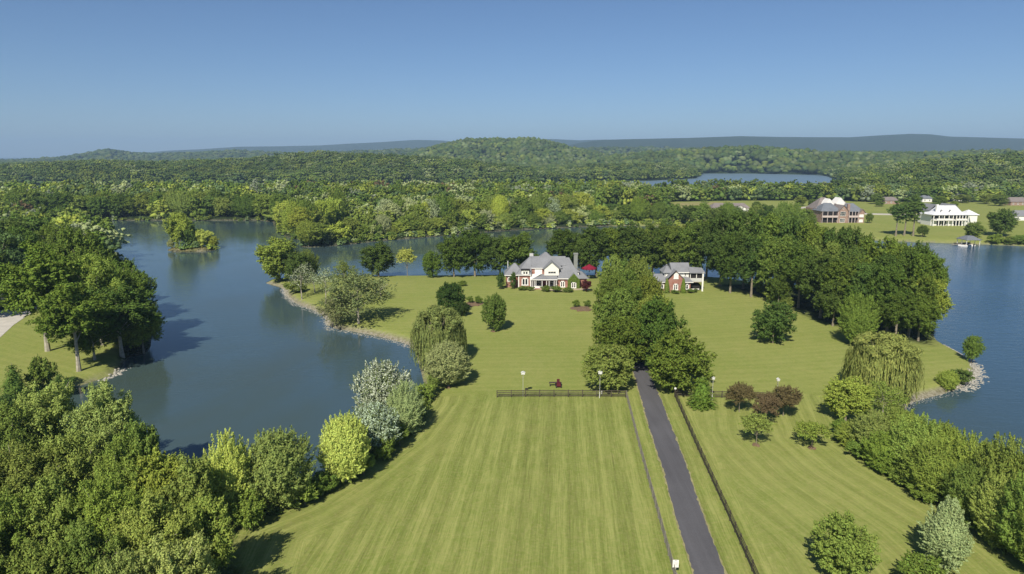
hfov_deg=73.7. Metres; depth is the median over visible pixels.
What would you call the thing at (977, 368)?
point stones
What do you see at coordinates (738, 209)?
broadleaf tree
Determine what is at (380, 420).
broadleaf tree
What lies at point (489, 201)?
broadleaf tree
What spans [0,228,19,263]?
broadleaf tree
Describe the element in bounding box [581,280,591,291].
shrub
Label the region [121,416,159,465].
broadleaf tree
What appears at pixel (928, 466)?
broadleaf tree
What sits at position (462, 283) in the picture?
shrub
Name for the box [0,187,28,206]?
broadleaf tree
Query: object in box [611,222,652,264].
broadleaf tree
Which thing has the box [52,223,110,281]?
broadleaf tree
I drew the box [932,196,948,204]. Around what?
broadleaf tree
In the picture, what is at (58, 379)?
shrub
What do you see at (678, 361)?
broadleaf tree
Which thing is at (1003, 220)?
broadleaf tree
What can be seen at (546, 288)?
shrub
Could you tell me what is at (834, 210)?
mansion
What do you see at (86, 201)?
broadleaf tree
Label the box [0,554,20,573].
broadleaf tree
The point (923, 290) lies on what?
broadleaf tree
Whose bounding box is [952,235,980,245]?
boathouse
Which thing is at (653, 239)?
broadleaf tree
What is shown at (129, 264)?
broadleaf tree
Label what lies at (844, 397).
broadleaf tree
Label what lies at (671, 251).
broadleaf tree
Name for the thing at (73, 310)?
broadleaf tree
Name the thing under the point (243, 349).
lake water
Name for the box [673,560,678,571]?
sign
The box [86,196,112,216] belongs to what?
broadleaf tree
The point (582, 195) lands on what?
broadleaf tree
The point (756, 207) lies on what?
broadleaf tree
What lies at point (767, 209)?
broadleaf tree
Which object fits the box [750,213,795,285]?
broadleaf tree
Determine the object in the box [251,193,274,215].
broadleaf tree
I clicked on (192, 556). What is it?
broadleaf tree
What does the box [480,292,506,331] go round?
broadleaf tree
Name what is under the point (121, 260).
broadleaf tree
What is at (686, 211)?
broadleaf tree
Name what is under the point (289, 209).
broadleaf tree
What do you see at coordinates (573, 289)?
garden path
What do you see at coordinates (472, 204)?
broadleaf tree
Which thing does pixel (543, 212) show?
broadleaf tree
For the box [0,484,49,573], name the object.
broadleaf tree
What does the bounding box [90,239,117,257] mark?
broadleaf tree
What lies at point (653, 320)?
broadleaf tree
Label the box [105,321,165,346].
broadleaf tree
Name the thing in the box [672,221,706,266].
broadleaf tree
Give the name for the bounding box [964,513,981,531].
shrub
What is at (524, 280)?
window
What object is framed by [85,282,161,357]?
broadleaf tree
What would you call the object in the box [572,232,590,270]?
broadleaf tree
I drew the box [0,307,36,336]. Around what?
path
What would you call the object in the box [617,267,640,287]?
broadleaf tree
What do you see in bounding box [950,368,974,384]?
shrub
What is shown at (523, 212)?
broadleaf tree
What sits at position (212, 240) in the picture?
broadleaf tree
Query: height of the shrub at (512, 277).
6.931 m
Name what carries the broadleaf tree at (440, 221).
on the ground
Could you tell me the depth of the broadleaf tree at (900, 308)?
163.95 m
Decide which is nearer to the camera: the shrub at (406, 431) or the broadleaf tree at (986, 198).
the shrub at (406, 431)
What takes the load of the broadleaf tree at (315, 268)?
on the ground
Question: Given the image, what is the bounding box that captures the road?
[865,213,916,214]
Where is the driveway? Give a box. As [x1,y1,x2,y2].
[630,357,724,573]
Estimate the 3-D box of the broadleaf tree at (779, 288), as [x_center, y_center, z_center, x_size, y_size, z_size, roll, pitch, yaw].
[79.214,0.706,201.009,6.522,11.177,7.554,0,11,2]
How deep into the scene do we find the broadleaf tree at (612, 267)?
185.52 m
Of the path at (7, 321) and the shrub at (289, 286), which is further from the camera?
the shrub at (289, 286)
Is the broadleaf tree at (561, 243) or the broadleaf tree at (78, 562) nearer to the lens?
the broadleaf tree at (78, 562)
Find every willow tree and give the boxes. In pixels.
[408,303,466,369]
[839,330,925,406]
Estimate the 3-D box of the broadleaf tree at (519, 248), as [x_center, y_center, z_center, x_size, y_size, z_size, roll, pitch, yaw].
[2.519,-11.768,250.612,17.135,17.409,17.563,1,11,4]
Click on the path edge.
(673, 512)
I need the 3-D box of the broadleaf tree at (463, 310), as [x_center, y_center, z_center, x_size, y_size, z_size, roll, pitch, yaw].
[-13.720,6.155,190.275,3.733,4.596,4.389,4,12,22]
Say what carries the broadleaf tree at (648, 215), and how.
on the ground
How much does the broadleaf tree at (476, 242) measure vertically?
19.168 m
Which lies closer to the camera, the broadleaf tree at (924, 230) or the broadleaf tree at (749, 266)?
the broadleaf tree at (749, 266)
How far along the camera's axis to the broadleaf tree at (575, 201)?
468.69 m
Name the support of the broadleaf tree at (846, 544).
on the ground
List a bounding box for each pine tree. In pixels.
[886,199,908,235]
[899,196,916,235]
[905,195,927,235]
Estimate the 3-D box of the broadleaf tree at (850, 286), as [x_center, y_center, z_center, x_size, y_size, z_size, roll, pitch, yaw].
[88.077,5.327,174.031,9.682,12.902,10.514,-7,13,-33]
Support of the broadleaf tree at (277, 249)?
on the ground
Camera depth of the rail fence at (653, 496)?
89.13 m
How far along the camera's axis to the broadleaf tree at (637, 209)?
460.88 m
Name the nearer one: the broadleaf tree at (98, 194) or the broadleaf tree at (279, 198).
the broadleaf tree at (279, 198)
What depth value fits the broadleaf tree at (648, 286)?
169.72 m
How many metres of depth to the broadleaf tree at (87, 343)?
148.23 m
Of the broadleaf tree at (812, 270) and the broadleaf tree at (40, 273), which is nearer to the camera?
the broadleaf tree at (40, 273)
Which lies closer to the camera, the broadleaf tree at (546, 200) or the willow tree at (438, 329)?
the willow tree at (438, 329)
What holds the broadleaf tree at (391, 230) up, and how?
on the ground
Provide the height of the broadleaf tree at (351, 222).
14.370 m
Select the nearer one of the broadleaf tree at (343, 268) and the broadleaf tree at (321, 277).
the broadleaf tree at (321, 277)
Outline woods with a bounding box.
[0,178,1023,257]
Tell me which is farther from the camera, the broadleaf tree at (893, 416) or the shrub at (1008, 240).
the shrub at (1008, 240)
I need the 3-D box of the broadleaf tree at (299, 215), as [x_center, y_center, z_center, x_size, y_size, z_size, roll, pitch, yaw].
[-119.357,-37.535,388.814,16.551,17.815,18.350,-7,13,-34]
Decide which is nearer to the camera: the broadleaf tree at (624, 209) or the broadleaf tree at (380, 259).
the broadleaf tree at (380, 259)
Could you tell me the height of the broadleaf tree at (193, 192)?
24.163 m
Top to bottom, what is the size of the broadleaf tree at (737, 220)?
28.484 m
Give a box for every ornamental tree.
[724,381,756,411]
[751,392,782,415]
[766,382,803,415]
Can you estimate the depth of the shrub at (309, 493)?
87.69 m
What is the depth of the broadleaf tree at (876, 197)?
615.75 m
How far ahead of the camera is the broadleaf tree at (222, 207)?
502.05 m
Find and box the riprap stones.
[280,289,412,348]
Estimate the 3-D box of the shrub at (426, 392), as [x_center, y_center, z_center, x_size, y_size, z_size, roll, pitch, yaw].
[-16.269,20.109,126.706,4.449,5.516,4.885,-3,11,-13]
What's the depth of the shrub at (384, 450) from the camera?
100.94 m
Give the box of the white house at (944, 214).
[918,203,978,225]
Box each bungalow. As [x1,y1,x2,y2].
[710,203,749,210]
[882,197,898,203]
[920,195,932,201]
[1001,197,1023,205]
[1012,210,1023,219]
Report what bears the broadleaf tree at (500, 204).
on the ground
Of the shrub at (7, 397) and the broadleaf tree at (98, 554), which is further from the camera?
the shrub at (7, 397)
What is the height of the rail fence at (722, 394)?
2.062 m
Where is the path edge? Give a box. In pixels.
[633,365,727,573]
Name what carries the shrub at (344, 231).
on the ground
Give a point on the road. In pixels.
(880, 214)
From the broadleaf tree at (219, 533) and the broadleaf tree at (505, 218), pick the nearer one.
the broadleaf tree at (219, 533)
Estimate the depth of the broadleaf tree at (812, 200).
558.48 m
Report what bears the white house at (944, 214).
on the ground
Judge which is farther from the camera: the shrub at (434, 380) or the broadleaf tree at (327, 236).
the broadleaf tree at (327, 236)
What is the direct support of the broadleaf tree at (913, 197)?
on the ground
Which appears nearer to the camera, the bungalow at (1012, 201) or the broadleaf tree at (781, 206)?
the broadleaf tree at (781, 206)
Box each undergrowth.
[83,282,935,519]
[95,214,744,249]
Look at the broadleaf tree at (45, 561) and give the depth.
57.75 m
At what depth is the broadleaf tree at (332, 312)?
183.22 m
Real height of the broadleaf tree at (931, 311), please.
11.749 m
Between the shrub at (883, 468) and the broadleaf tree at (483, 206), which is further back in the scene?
the broadleaf tree at (483, 206)
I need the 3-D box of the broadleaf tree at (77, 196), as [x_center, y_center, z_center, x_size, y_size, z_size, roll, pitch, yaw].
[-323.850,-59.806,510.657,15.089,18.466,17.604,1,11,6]
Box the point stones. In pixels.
[956,356,989,391]
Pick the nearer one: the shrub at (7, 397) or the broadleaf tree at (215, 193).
the shrub at (7, 397)
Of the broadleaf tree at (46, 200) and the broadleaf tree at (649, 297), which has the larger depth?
the broadleaf tree at (46, 200)
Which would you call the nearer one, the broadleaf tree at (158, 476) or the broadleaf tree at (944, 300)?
the broadleaf tree at (158, 476)
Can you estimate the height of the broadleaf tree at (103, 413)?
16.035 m
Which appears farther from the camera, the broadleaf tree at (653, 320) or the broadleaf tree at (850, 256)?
the broadleaf tree at (850, 256)
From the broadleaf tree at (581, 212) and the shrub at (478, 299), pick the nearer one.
the shrub at (478, 299)
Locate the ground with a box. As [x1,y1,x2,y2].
[0,134,1023,573]
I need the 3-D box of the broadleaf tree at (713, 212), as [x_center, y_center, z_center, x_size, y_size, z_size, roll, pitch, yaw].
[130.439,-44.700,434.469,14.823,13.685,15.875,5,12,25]
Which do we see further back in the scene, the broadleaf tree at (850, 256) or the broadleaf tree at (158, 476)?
the broadleaf tree at (850, 256)
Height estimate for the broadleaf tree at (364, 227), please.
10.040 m
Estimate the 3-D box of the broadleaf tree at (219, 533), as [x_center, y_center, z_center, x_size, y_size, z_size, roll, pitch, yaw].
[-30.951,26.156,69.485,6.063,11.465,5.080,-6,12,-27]
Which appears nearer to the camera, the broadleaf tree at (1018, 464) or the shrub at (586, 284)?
the broadleaf tree at (1018, 464)
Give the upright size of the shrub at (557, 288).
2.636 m
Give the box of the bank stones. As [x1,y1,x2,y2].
[906,391,958,408]
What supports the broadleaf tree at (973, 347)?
on the ground
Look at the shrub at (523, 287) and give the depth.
222.06 m
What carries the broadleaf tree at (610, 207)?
on the ground
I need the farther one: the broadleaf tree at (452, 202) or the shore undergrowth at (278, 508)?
the broadleaf tree at (452, 202)
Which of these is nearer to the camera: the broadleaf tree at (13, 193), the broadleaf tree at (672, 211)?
the broadleaf tree at (672, 211)
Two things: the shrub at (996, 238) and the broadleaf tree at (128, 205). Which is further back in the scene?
the broadleaf tree at (128, 205)
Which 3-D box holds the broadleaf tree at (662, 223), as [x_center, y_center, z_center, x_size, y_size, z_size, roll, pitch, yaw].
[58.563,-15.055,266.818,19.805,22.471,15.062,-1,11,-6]
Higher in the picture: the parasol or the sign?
the parasol
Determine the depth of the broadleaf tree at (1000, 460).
81.62 m
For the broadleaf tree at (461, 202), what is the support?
on the ground
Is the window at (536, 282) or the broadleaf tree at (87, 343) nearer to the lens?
the broadleaf tree at (87, 343)
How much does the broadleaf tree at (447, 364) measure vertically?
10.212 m
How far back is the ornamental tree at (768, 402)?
113.33 m
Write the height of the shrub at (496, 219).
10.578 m
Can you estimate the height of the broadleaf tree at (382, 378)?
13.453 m
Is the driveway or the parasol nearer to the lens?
the driveway
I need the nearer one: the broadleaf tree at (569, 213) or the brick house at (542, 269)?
the brick house at (542, 269)
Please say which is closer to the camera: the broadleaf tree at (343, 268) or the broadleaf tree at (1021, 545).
the broadleaf tree at (1021, 545)
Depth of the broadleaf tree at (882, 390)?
117.89 m
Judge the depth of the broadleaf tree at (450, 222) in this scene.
409.52 m
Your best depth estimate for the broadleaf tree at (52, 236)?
241.92 m
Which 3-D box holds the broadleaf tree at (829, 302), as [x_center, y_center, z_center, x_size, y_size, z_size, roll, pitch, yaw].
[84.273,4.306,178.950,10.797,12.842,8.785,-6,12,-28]
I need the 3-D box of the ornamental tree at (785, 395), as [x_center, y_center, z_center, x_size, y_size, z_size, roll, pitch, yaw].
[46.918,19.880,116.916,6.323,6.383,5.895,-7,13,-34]
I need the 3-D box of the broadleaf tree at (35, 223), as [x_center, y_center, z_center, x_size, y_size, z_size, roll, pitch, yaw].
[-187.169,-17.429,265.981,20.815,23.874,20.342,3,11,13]
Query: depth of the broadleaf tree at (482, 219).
422.23 m
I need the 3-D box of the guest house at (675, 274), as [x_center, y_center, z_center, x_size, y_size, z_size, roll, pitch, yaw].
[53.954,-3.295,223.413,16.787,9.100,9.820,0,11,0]
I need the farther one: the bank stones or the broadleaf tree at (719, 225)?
the broadleaf tree at (719, 225)
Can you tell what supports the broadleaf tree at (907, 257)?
on the ground
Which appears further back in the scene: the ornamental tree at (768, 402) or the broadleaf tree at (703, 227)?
the broadleaf tree at (703, 227)
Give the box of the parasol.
[582,264,596,269]
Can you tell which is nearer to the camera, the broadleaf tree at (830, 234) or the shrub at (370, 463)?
the shrub at (370, 463)
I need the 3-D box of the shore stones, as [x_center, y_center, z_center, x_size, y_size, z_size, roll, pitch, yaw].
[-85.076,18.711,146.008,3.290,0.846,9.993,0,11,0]
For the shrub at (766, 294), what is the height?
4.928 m
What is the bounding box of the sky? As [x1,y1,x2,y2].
[0,0,1023,157]
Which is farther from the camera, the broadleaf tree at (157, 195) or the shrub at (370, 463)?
the broadleaf tree at (157, 195)
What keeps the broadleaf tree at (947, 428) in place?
on the ground
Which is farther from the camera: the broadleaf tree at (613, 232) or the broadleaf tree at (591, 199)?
the broadleaf tree at (591, 199)
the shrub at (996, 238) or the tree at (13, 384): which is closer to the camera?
the tree at (13, 384)
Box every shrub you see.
[0,394,15,405]
[24,353,59,388]
[49,373,77,390]
[228,487,266,531]
[281,280,306,292]
[290,475,319,503]
[311,469,339,495]
[323,470,339,485]
[324,220,352,240]
[341,226,356,239]
[358,453,375,474]
[362,223,376,234]
[368,219,381,232]
[369,224,383,234]
[372,437,394,459]
[393,423,409,444]
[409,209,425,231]
[413,383,435,402]
[418,398,429,411]
[426,374,439,390]
[432,216,447,228]
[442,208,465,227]
[457,280,466,285]
[462,221,477,228]
[466,296,472,301]
[475,295,482,302]
[490,217,502,226]
[496,271,505,288]
[509,271,515,288]
[516,216,526,226]
[518,286,528,289]
[540,285,550,290]
[550,285,562,290]
[562,287,572,291]
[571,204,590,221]
[572,299,579,306]
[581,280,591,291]
[583,300,590,306]
[663,278,669,293]
[680,278,685,293]
[755,285,770,293]
[763,291,780,301]
[779,297,795,305]
[829,418,846,430]
[832,425,854,442]
[844,439,868,458]
[868,455,899,473]
[875,200,885,205]
[886,465,911,485]
[897,549,948,573]
[905,482,939,502]
[930,489,943,501]
[934,370,960,390]
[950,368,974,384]
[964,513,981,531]
[979,530,1005,548]
[986,234,1004,243]
[1001,236,1016,243]
[1012,235,1023,243]
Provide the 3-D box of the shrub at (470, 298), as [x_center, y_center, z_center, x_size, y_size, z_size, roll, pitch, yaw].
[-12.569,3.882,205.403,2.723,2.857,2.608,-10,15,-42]
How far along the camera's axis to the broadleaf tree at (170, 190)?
509.80 m
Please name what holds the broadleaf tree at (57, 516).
on the ground
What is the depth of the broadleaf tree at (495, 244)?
249.67 m
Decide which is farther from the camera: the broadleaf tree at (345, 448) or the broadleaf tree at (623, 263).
the broadleaf tree at (623, 263)
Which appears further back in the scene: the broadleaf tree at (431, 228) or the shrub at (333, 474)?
the broadleaf tree at (431, 228)
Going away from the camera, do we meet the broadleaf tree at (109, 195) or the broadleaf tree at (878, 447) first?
the broadleaf tree at (878, 447)
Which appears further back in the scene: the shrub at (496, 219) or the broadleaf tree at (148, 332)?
the shrub at (496, 219)
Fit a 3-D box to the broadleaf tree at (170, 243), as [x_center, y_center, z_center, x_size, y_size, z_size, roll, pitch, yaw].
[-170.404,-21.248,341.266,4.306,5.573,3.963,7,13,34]
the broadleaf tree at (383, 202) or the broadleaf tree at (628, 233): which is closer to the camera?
the broadleaf tree at (628, 233)
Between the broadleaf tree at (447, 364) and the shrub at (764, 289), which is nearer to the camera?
the broadleaf tree at (447, 364)
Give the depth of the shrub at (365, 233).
377.27 m
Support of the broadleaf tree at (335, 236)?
on the ground
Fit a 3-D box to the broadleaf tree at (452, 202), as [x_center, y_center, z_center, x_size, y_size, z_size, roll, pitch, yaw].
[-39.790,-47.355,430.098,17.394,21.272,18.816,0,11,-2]
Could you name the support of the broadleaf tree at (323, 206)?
on the ground
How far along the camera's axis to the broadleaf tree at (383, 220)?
385.07 m
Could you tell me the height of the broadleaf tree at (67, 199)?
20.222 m
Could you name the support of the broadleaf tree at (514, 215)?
on the ground
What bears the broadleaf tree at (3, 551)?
on the ground
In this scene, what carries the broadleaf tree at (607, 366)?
on the ground
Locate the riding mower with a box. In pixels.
[555,379,561,387]
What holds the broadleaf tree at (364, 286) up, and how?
on the ground
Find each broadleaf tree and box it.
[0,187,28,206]
[0,216,42,238]
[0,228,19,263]
[0,228,29,299]
[0,236,89,351]
[0,399,41,471]
[0,438,67,527]
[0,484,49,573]
[0,537,73,573]
[0,538,8,573]
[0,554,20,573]
[4,212,51,239]
[6,223,52,264]
[7,378,82,453]
[10,189,38,204]
[13,470,87,554]
[24,195,51,207]
[24,279,114,371]
[28,191,44,198]
[33,221,78,248]
[34,427,103,496]
[34,517,123,573]
[38,192,65,209]
[46,192,73,208]
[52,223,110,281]
[59,378,141,458]
[63,196,85,210]
[63,298,124,359]
[66,249,131,344]
[67,471,143,544]
[74,195,86,210]
[74,546,117,573]
[75,195,92,214]
[83,196,96,214]
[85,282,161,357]
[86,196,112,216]
[90,191,110,214]
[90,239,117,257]
[93,429,146,498]
[93,546,154,573]
[96,191,118,215]
[101,253,130,278]
[103,264,156,300]
[104,257,144,280]
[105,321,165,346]
[109,487,201,570]
[110,193,132,215]
[114,527,220,573]
[119,197,140,215]
[121,299,167,353]
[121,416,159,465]
[128,444,182,516]
[133,190,157,214]
[134,198,148,215]
[143,191,160,213]
[148,191,169,210]
[160,191,174,209]
[161,212,193,246]
[163,188,177,211]
[163,450,218,515]
[164,190,193,215]
[166,239,174,247]
[178,490,238,572]
[180,224,199,244]
[185,188,201,212]
[190,190,207,212]
[192,229,213,246]
[201,194,221,214]
[203,427,259,520]
[205,189,226,214]
[207,236,219,245]
[212,196,234,215]
[220,194,240,215]
[228,199,239,216]
[229,194,259,216]
[239,424,318,512]
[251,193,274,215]
[254,236,299,280]
[268,193,287,214]
[273,200,291,226]
[277,205,288,227]
[279,201,299,232]
[282,252,313,278]
[286,263,313,299]
[287,206,316,226]
[295,198,319,222]
[295,219,316,245]
[296,222,329,244]
[296,248,320,280]
[302,274,324,292]
[308,207,326,223]
[309,267,336,303]
[312,268,397,323]
[315,199,330,224]
[316,293,356,326]
[316,409,371,482]
[319,229,334,241]
[319,230,333,241]
[322,199,337,226]
[326,196,346,221]
[328,260,359,284]
[329,189,349,220]
[330,229,341,240]
[343,217,361,237]
[349,357,413,414]
[350,400,403,453]
[352,224,369,238]
[358,240,397,276]
[373,198,395,215]
[375,214,391,235]
[380,203,404,221]
[382,223,403,234]
[386,379,425,435]
[389,220,411,232]
[391,198,406,214]
[394,214,423,231]
[395,247,417,276]
[401,196,417,212]
[405,203,427,216]
[416,217,433,230]
[416,219,435,231]
[419,198,441,218]
[420,201,432,218]
[421,249,443,277]
[423,339,472,385]
[431,193,454,216]
[432,217,451,231]
[435,281,465,309]
[436,233,472,276]
[442,195,459,216]
[442,217,456,230]
[450,199,469,215]
[456,227,493,276]
[456,302,469,315]
[459,196,472,216]
[461,208,480,228]
[463,200,480,213]
[474,212,488,228]
[478,201,487,210]
[479,209,494,225]
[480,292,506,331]
[484,194,494,212]
[486,235,516,272]
[490,194,509,216]
[491,217,502,227]
[494,212,516,227]
[498,231,539,265]
[500,213,521,226]
[509,196,532,214]
[513,206,529,225]
[522,210,540,225]
[527,200,536,212]
[529,192,546,210]
[534,208,553,221]
[537,193,551,209]
[541,212,556,224]
[543,228,579,264]
[546,197,561,213]
[551,213,563,223]
[552,210,575,223]
[554,193,573,210]
[560,194,579,211]
[563,209,575,222]
[572,192,588,207]
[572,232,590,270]
[573,212,583,222]
[577,225,619,276]
[579,192,595,205]
[579,343,634,389]
[582,204,599,221]
[587,208,605,221]
[590,204,610,220]
[591,286,638,336]
[591,314,649,370]
[592,271,625,317]
[595,252,624,299]
[600,227,633,260]
[604,210,612,220]
[606,202,617,210]
[608,210,624,221]
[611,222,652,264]
[612,257,628,273]
[617,204,631,218]
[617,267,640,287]
[623,254,657,283]
[623,281,643,307]
[629,196,649,220]
[630,274,665,300]
[633,293,687,370]
[633,317,652,363]
[635,293,668,315]
[636,222,669,272]
[642,204,651,219]
[644,220,673,273]
[645,326,717,392]
[649,201,667,221]
[655,225,691,264]
[664,203,681,220]
[668,224,687,264]
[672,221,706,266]
[678,204,696,220]
[686,222,716,278]
[689,219,710,267]
[690,202,710,220]
[700,208,745,285]
[706,206,721,221]
[711,232,747,292]
[719,202,736,218]
[719,207,768,288]
[725,206,748,223]
[731,234,773,296]
[738,411,776,442]
[746,204,763,222]
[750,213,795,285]
[750,300,797,342]
[751,201,761,207]
[755,233,793,301]
[757,204,774,219]
[768,272,790,301]
[771,201,791,220]
[773,214,807,258]
[774,242,820,307]
[780,202,808,225]
[792,419,831,445]
[793,196,807,204]
[794,249,843,317]
[796,219,831,296]
[804,209,817,224]
[808,198,816,204]
[810,509,882,573]
[812,237,841,293]
[814,279,847,325]
[819,226,852,250]
[819,257,865,314]
[819,375,876,421]
[835,420,860,446]
[836,291,882,342]
[837,245,867,264]
[839,225,875,254]
[842,284,876,310]
[843,409,896,442]
[847,261,889,302]
[855,235,895,264]
[857,429,902,469]
[865,213,873,221]
[865,262,914,332]
[866,380,909,412]
[869,193,884,202]
[869,253,904,272]
[872,291,924,333]
[881,406,928,431]
[883,412,949,469]
[884,239,915,258]
[892,272,940,336]
[898,437,966,504]
[899,240,937,278]
[909,296,944,340]
[910,194,923,201]
[910,249,951,295]
[916,225,929,236]
[916,277,955,335]
[916,495,974,573]
[919,420,967,447]
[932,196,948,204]
[932,427,987,475]
[938,458,986,524]
[953,194,971,202]
[962,334,986,363]
[962,441,999,467]
[963,221,986,237]
[965,431,1023,490]
[967,468,1018,555]
[979,193,992,203]
[986,208,1020,233]
[990,194,1009,205]
[990,469,1023,563]
[1003,449,1023,487]
[1014,510,1023,562]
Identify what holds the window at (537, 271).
in the brick house at (542, 269)
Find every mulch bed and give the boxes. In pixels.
[466,301,482,306]
[570,306,591,311]
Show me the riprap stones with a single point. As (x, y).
(393, 340)
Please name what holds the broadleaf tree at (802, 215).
on the ground
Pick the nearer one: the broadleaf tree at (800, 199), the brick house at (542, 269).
the brick house at (542, 269)
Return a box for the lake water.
[1,173,1023,493]
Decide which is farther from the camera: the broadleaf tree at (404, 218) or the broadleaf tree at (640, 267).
the broadleaf tree at (404, 218)
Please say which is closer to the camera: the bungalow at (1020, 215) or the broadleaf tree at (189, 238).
the broadleaf tree at (189, 238)
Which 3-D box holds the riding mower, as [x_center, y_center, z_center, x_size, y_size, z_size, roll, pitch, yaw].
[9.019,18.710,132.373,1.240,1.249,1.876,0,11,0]
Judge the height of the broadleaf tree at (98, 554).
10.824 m
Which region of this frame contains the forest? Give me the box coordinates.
[0,136,1023,188]
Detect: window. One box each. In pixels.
[521,278,527,285]
[534,280,540,285]
[535,269,541,273]
[548,280,554,285]
[560,281,564,286]
[571,282,575,287]
[673,273,678,278]
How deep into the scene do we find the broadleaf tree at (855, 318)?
158.58 m
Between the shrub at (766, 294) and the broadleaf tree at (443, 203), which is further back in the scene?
the broadleaf tree at (443, 203)
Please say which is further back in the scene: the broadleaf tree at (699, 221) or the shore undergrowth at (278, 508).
the broadleaf tree at (699, 221)
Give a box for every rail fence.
[497,389,625,396]
[626,391,677,573]
[674,389,758,573]
[676,390,800,398]
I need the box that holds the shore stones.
[98,368,128,380]
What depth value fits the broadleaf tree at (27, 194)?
485.77 m
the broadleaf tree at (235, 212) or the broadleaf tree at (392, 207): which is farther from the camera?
the broadleaf tree at (235, 212)
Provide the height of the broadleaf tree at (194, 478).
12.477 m
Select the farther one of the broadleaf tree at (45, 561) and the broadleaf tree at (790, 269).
the broadleaf tree at (790, 269)
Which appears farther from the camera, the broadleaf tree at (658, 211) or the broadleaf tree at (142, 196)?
the broadleaf tree at (142, 196)
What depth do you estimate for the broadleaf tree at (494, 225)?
428.88 m
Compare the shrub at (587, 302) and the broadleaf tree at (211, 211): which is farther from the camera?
the broadleaf tree at (211, 211)
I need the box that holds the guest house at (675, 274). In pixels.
[653,263,704,291]
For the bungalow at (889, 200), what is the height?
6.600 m
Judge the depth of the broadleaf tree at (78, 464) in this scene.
77.89 m
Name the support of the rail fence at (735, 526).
on the ground
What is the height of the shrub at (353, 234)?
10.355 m
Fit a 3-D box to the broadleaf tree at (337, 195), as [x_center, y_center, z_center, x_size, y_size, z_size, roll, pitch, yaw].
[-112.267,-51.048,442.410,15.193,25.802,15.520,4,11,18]
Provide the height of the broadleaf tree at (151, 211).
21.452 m
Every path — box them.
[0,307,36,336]
[539,288,589,290]
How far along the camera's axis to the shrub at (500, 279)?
223.96 m
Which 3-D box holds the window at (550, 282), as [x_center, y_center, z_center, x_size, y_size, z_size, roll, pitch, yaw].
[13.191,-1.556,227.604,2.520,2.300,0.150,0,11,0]
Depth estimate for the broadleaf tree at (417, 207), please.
412.76 m
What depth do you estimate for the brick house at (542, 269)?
227.10 m
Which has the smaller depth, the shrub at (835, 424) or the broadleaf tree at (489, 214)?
the shrub at (835, 424)
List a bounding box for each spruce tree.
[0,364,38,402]
[687,377,717,411]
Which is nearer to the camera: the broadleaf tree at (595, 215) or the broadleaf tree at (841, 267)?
the broadleaf tree at (841, 267)
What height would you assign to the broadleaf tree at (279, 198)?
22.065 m
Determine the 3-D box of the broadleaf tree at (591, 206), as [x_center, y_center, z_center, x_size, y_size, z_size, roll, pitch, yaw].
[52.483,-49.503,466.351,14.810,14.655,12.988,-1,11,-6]
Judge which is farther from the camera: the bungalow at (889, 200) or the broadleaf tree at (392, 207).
the bungalow at (889, 200)
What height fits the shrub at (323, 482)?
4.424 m
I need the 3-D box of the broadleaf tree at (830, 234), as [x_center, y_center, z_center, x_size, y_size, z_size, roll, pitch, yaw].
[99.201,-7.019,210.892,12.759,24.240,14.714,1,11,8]
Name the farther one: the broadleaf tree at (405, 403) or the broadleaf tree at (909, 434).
the broadleaf tree at (405, 403)
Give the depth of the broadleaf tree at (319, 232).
347.42 m
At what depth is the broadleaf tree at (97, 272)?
158.99 m
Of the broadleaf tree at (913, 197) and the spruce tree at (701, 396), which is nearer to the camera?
the spruce tree at (701, 396)
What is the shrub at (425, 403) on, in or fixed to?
on the ground
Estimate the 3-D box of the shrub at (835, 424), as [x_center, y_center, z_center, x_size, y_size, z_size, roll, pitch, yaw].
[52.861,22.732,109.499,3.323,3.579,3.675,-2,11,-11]
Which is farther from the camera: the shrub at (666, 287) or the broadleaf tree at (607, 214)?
the broadleaf tree at (607, 214)
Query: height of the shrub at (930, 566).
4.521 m
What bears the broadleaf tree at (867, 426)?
on the ground
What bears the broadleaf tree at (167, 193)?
on the ground
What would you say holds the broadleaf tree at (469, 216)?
on the ground
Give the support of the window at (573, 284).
in the brick house at (542, 269)
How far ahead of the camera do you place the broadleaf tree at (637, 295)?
157.91 m
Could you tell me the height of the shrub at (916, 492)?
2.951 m
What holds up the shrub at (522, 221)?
on the ground
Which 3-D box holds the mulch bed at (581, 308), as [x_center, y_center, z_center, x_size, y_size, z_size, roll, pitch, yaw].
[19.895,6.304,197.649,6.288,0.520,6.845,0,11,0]
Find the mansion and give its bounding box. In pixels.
[806,197,865,222]
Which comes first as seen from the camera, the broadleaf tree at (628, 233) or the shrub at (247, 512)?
the shrub at (247, 512)
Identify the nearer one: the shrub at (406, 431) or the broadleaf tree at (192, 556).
the broadleaf tree at (192, 556)
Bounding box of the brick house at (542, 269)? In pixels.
[504,252,588,288]
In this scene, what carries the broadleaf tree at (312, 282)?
on the ground
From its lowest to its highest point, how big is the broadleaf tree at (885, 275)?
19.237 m
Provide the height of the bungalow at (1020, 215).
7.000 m
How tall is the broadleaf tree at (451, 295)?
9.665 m
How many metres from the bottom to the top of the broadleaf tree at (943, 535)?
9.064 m
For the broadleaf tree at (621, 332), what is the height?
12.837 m
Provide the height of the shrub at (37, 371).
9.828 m
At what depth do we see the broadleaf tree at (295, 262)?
241.03 m
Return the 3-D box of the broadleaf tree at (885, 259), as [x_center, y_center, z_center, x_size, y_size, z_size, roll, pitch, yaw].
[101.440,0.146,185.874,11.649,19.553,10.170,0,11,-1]
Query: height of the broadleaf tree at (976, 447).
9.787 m
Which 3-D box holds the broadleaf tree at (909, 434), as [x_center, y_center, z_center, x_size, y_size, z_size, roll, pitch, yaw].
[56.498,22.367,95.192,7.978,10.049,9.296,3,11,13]
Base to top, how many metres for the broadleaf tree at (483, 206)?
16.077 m
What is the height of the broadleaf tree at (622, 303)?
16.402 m

